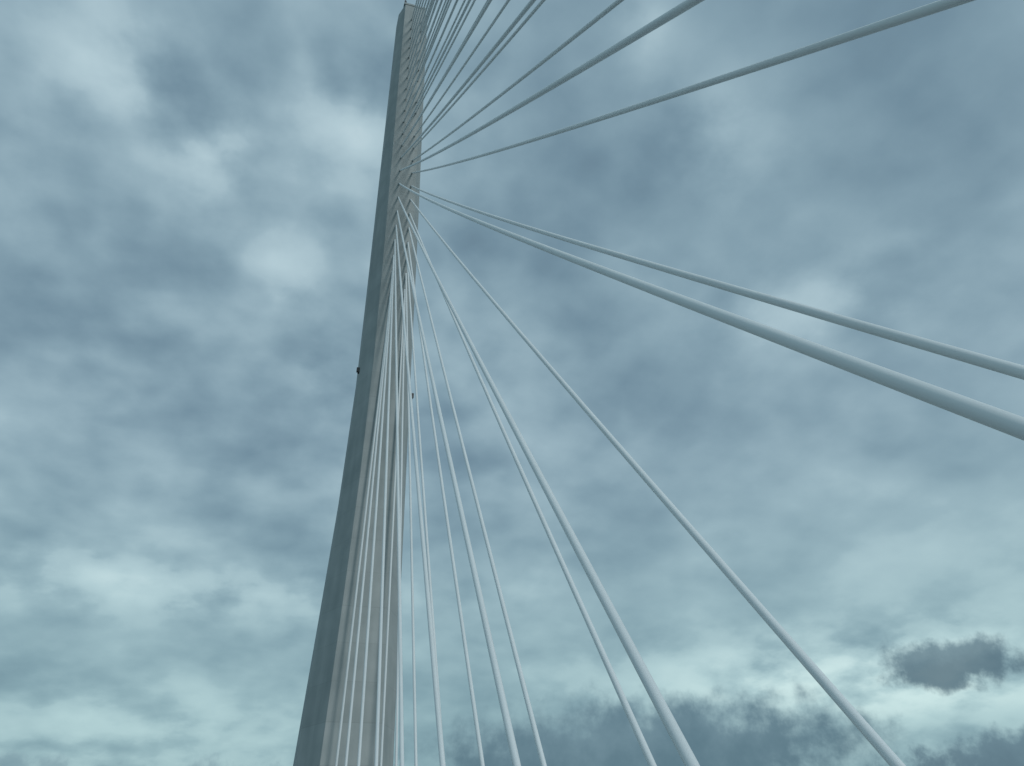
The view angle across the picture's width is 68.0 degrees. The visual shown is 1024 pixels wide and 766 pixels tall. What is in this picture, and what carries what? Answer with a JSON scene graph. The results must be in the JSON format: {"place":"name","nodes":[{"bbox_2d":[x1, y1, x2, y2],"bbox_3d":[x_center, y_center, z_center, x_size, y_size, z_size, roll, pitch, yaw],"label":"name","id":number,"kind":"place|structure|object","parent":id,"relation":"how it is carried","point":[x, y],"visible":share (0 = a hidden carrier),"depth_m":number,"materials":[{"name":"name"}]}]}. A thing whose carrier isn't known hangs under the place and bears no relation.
{"place":"outdoors","nodes":[
{"label":"outdoors","id":0,"kind":"place"},
{"bbox_2d":[0,0,1023,765],"label":"sky","id":1,"kind":"structure","parent":0,"point":[189,188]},
{"label":"sea","id":2,"kind":"structure","parent":0,"visible":0},
{"bbox_2d":[293,0,426,765],"bbox_3d":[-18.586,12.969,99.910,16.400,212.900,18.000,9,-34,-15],"label":"bridge tower","id":3,"kind":"structure","parent":2,"relation":"on","point":[317,740],"depth_m":92.53,"materials":[{"name":"concrete"}]},
{"bbox_2d":[335,325,386,765],"bbox_3d":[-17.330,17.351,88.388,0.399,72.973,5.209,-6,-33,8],"label":"stay cable","id":4,"kind":"object","parent":3,"relation":"attached to","point":[348,658],"visible":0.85,"depth_m":84.75,"materials":[{"name":"paint"}]},
{"bbox_2d":[344,287,390,765],"bbox_3d":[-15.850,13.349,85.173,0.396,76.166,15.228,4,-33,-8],"label":"stay cable","id":5,"kind":"object","parent":3,"relation":"attached to","point":[357,641],"visible":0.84,"depth_m":79.39,"materials":[{"name":"paint"}]},
{"bbox_2d":[357,274,391,765],"bbox_3d":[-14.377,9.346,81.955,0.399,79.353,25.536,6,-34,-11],"label":"stay cable","id":6,"kind":"object","parent":3,"relation":"attached to","point":[367,634],"visible":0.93,"depth_m":72.62,"materials":[{"name":"paint"}]},
{"bbox_2d":[374,253,393,765],"bbox_3d":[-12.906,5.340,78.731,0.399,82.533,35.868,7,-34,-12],"label":"stay cable","id":7,"kind":"object","parent":3,"relation":"attached to","point":[381,622],"visible":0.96,"depth_m":64.48,"materials":[{"name":"paint"}]},
{"bbox_2d":[380,317,402,765],"bbox_3d":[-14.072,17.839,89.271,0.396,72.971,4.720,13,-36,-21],"label":"stay cable","id":8,"kind":"object","parent":3,"relation":"attached to","point":[386,656],"visible":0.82,"depth_m":85.67,"materials":[{"name":"paint"}]},
{"bbox_2d":[394,238,403,765],"bbox_3d":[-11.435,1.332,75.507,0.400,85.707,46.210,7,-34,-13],"label":"stay cable","id":9,"kind":"object","parent":3,"relation":"attached to","point":[401,737],"visible":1,"depth_m":55.06,"materials":[{"name":"paint"}]},
{"bbox_2d":[395,287,404,765],"bbox_3d":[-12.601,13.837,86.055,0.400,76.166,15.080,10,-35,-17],"label":"stay cable","id":10,"kind":"object","parent":3,"relation":"attached to","point":[397,700],"visible":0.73,"depth_m":85.38,"materials":[{"name":"paint"}]},
{"bbox_2d":[405,271,417,765],"bbox_3d":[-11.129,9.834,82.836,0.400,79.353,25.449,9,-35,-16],"label":"stay cable","id":11,"kind":"object","parent":3,"relation":"attached to","point":[413,640],"visible":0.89,"depth_m":72.87,"materials":[{"name":"paint"}]},
{"bbox_2d":[411,0,417,19],"bbox_3d":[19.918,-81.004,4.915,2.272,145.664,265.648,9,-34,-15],"label":"stay cable","id":12,"kind":"object","parent":3,"relation":"attached to","point":[414,10],"visible":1,"depth_m":146.28,"materials":[{"name":"paint"}]},
{"bbox_2d":[410,0,419,28],"bbox_3d":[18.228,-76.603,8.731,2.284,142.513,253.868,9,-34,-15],"label":"stay cable","id":13,"kind":"object","parent":3,"relation":"attached to","point":[415,14],"visible":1,"depth_m":142.62,"materials":[{"name":"paint"}]},
{"bbox_2d":[410,0,421,38],"bbox_3d":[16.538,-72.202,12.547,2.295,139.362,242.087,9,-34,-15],"label":"stay cable","id":14,"kind":"object","parent":3,"relation":"attached to","point":[415,18],"visible":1,"depth_m":138.68,"materials":[{"name":"paint"}]},
{"bbox_2d":[409,0,423,47],"bbox_3d":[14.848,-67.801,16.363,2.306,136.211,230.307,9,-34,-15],"label":"stay cable","id":15,"kind":"object","parent":3,"relation":"attached to","point":[416,23],"visible":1,"depth_m":134.77,"materials":[{"name":"paint"}]},
{"bbox_2d":[408,0,426,57],"bbox_3d":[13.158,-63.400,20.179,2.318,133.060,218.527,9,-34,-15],"label":"stay cable","id":16,"kind":"object","parent":3,"relation":"attached to","point":[417,28],"visible":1,"depth_m":130.38,"materials":[{"name":"paint"}]},
{"bbox_2d":[407,0,429,67],"bbox_3d":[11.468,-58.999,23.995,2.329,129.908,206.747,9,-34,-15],"label":"stay cable","id":17,"kind":"object","parent":3,"relation":"attached to","point":[419,32],"visible":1,"depth_m":125.70,"materials":[{"name":"paint"}]},
{"bbox_2d":[406,0,433,78],"bbox_3d":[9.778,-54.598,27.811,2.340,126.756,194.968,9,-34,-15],"label":"stay cable","id":18,"kind":"object","parent":3,"relation":"attached to","point":[420,37],"visible":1,"depth_m":120.84,"materials":[{"name":"paint"}]},
{"bbox_2d":[395,224,445,765],"bbox_3d":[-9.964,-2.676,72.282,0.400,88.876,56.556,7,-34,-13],"label":"stay cable","id":19,"kind":"object","parent":3,"relation":"attached to","point":[435,684],"visible":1,"depth_m":44.16,"materials":[{"name":"paint"}]},
{"bbox_2d":[406,0,437,88],"bbox_3d":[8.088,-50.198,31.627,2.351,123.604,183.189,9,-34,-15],"label":"stay cable","id":20,"kind":"object","parent":3,"relation":"attached to","point":[422,42],"visible":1,"depth_m":115.66,"materials":[{"name":"paint"}]},
{"bbox_2d":[405,0,442,99],"bbox_3d":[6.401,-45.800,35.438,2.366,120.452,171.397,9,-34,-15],"label":"stay cable","id":21,"kind":"object","parent":3,"relation":"attached to","point":[440,4],"visible":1,"depth_m":109.86,"materials":[{"name":"paint"}]},
{"bbox_2d":[406,256,442,730],"bbox_3d":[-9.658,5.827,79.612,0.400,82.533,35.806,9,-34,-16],"label":"stay cable","id":22,"kind":"object","parent":3,"relation":"attached to","point":[425,515],"visible":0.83,"depth_m":73.31,"materials":[{"name":"paint"}]},
{"bbox_2d":[420,0,431,31],"bbox_3d":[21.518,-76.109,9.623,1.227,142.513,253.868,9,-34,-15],"label":"stay cable","id":23,"kind":"object","parent":3,"relation":"attached to","point":[426,16],"visible":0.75,"depth_m":142.77,"materials":[{"name":"paint"}]},
{"bbox_2d":[404,0,449,110],"bbox_3d":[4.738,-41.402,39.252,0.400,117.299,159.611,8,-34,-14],"label":"stay cable","id":24,"kind":"object","parent":3,"relation":"attached to","point":[440,20],"visible":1,"depth_m":102.52,"materials":[{"name":"paint"}]},
{"bbox_2d":[420,0,434,40],"bbox_3d":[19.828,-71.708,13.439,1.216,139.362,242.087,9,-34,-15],"label":"stay cable","id":25,"kind":"object","parent":3,"relation":"attached to","point":[428,19],"visible":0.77,"depth_m":138.15,"materials":[{"name":"paint"}]},
{"bbox_2d":[403,0,457,121],"bbox_3d":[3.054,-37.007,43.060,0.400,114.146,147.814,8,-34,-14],"label":"stay cable","id":26,"kind":"object","parent":3,"relation":"attached to","point":[445,27],"visible":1,"depth_m":94.59,"materials":[{"name":"paint"}]},
{"bbox_2d":[418,0,446,70],"bbox_3d":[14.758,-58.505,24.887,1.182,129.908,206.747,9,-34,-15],"label":"stay cable","id":27,"kind":"object","parent":3,"relation":"attached to","point":[432,34],"visible":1,"depth_m":125.57,"materials":[{"name":"paint"}]},
{"bbox_2d":[418,0,451,80],"bbox_3d":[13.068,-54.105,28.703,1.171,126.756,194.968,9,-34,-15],"label":"stay cable","id":28,"kind":"object","parent":3,"relation":"attached to","point":[436,36],"visible":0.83,"depth_m":119.16,"materials":[{"name":"paint"}]},
{"bbox_2d":[402,0,470,133],"bbox_3d":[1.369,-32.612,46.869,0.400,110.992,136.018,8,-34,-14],"label":"stay cable","id":29,"kind":"object","parent":3,"relation":"attached to","point":[451,37],"visible":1,"depth_m":84.67,"materials":[{"name":"paint"}]},
{"bbox_2d":[416,0,465,102],"bbox_3d":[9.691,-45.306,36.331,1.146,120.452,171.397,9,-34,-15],"label":"stay cable","id":30,"kind":"object","parent":3,"relation":"attached to","point":[458,13],"visible":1,"depth_m":109.27,"materials":[{"name":"paint"}]},
{"bbox_2d":[415,0,475,113],"bbox_3d":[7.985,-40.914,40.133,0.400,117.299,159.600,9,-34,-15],"label":"stay cable","id":31,"kind":"object","parent":3,"relation":"attached to","point":[461,25],"visible":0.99,"depth_m":102.10,"materials":[{"name":"paint"}]},
{"bbox_2d":[407,241,484,765],"bbox_3d":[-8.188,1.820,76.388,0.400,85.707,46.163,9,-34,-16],"label":"stay cable","id":32,"kind":"object","parent":3,"relation":"attached to","point":[477,731],"visible":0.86,"depth_m":55.40,"materials":[{"name":"paint"}]},
{"bbox_2d":[401,0,491,145],"bbox_3d":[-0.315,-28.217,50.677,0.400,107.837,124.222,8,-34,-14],"label":"stay cable","id":33,"kind":"object","parent":3,"relation":"attached to","point":[463,45],"visible":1,"depth_m":71.46,"materials":[{"name":"paint"}]},
{"bbox_2d":[415,0,487,122],"bbox_3d":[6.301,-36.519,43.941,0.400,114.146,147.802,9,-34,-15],"label":"stay cable","id":34,"kind":"object","parent":3,"relation":"attached to","point":[461,45],"visible":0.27,"depth_m":88.32,"materials":[{"name":"paint"}]},
{"bbox_2d":[396,210,520,765],"bbox_3d":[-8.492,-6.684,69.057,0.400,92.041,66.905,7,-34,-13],"label":"stay cable","id":35,"kind":"object","parent":3,"relation":"attached to","point":[513,750],"visible":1,"depth_m":32.29,"materials":[{"name":"paint"}]},
{"bbox_2d":[414,0,509,136],"bbox_3d":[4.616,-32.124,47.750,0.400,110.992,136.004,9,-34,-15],"label":"stay cable","id":36,"kind":"object","parent":3,"relation":"attached to","point":[479,42],"visible":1,"depth_m":83.15,"materials":[{"name":"paint"}]},
{"bbox_2d":[400,0,535,158],"bbox_3d":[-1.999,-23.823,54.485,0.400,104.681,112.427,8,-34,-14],"label":"stay cable","id":37,"kind":"object","parent":3,"relation":"attached to","point":[508,31],"visible":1,"depth_m":53.69,"materials":[{"name":"paint"}]},
{"bbox_2d":[408,226,546,765],"bbox_3d":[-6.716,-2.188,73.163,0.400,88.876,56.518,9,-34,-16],"label":"stay cable","id":38,"kind":"object","parent":3,"relation":"attached to","point":[524,688],"visible":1,"depth_m":45.70,"materials":[{"name":"paint"}]},
{"bbox_2d":[413,0,545,148],"bbox_3d":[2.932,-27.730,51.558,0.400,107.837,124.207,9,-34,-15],"label":"stay cable","id":39,"kind":"object","parent":3,"relation":"attached to","point":[529,16],"visible":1,"depth_m":69.61,"materials":[{"name":"paint"}]},
{"bbox_2d":[412,0,623,160],"bbox_3d":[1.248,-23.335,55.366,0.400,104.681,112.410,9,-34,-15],"label":"stay cable","id":40,"kind":"object","parent":3,"relation":"attached to","point":[608,9],"visible":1,"depth_m":51.11,"materials":[{"name":"paint"}]},
{"bbox_2d":[409,212,656,765],"bbox_3d":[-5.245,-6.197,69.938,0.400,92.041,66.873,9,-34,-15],"label":"stay cable","id":41,"kind":"object","parent":3,"relation":"attached to","point":[649,758],"visible":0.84,"depth_m":33.48,"materials":[{"name":"paint"}]},
{"bbox_2d":[397,196,699,765],"bbox_3d":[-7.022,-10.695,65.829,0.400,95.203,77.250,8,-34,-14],"label":"stay cable","id":42,"kind":"object","parent":3,"relation":"attached to","point":[681,744],"visible":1,"depth_m":19.59,"materials":[{"name":"paint"}]},
{"bbox_2d":[399,0,703,170],"bbox_3d":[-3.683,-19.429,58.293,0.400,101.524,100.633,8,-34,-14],"label":"stay cable","id":43,"kind":"object","parent":3,"relation":"attached to","point":[671,14],"visible":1,"depth_m":27.10,"materials":[{"name":"paint"}]},
{"bbox_2d":[410,198,905,765],"bbox_3d":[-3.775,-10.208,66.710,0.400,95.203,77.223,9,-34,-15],"label":"stay cable","id":44,"kind":"object","parent":3,"relation":"attached to","point":[846,706],"visible":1,"depth_m":21.41,"materials":[{"name":"paint"}]},
{"bbox_2d":[411,0,974,173],"bbox_3d":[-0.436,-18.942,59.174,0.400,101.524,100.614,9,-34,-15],"label":"stay cable","id":45,"kind":"object","parent":3,"relation":"attached to","point":[905,17],"visible":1,"depth_m":23.12,"materials":[{"name":"paint"}]},
{"bbox_2d":[398,183,1023,440],"bbox_3d":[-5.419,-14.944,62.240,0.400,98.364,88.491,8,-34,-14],"label":"stay cable","id":46,"kind":"object","parent":3,"relation":"attached to","point":[1001,420],"visible":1,"depth_m":12.07,"materials":[{"name":"paint"}]},
{"bbox_2d":[411,185,1023,379],"bbox_3d":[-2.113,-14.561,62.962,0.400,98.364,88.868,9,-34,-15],"label":"stay cable","id":47,"kind":"object","parent":3,"relation":"attached to","point":[1012,369],"visible":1,"depth_m":19.31,"materials":[{"name":"paint"}]}
]}

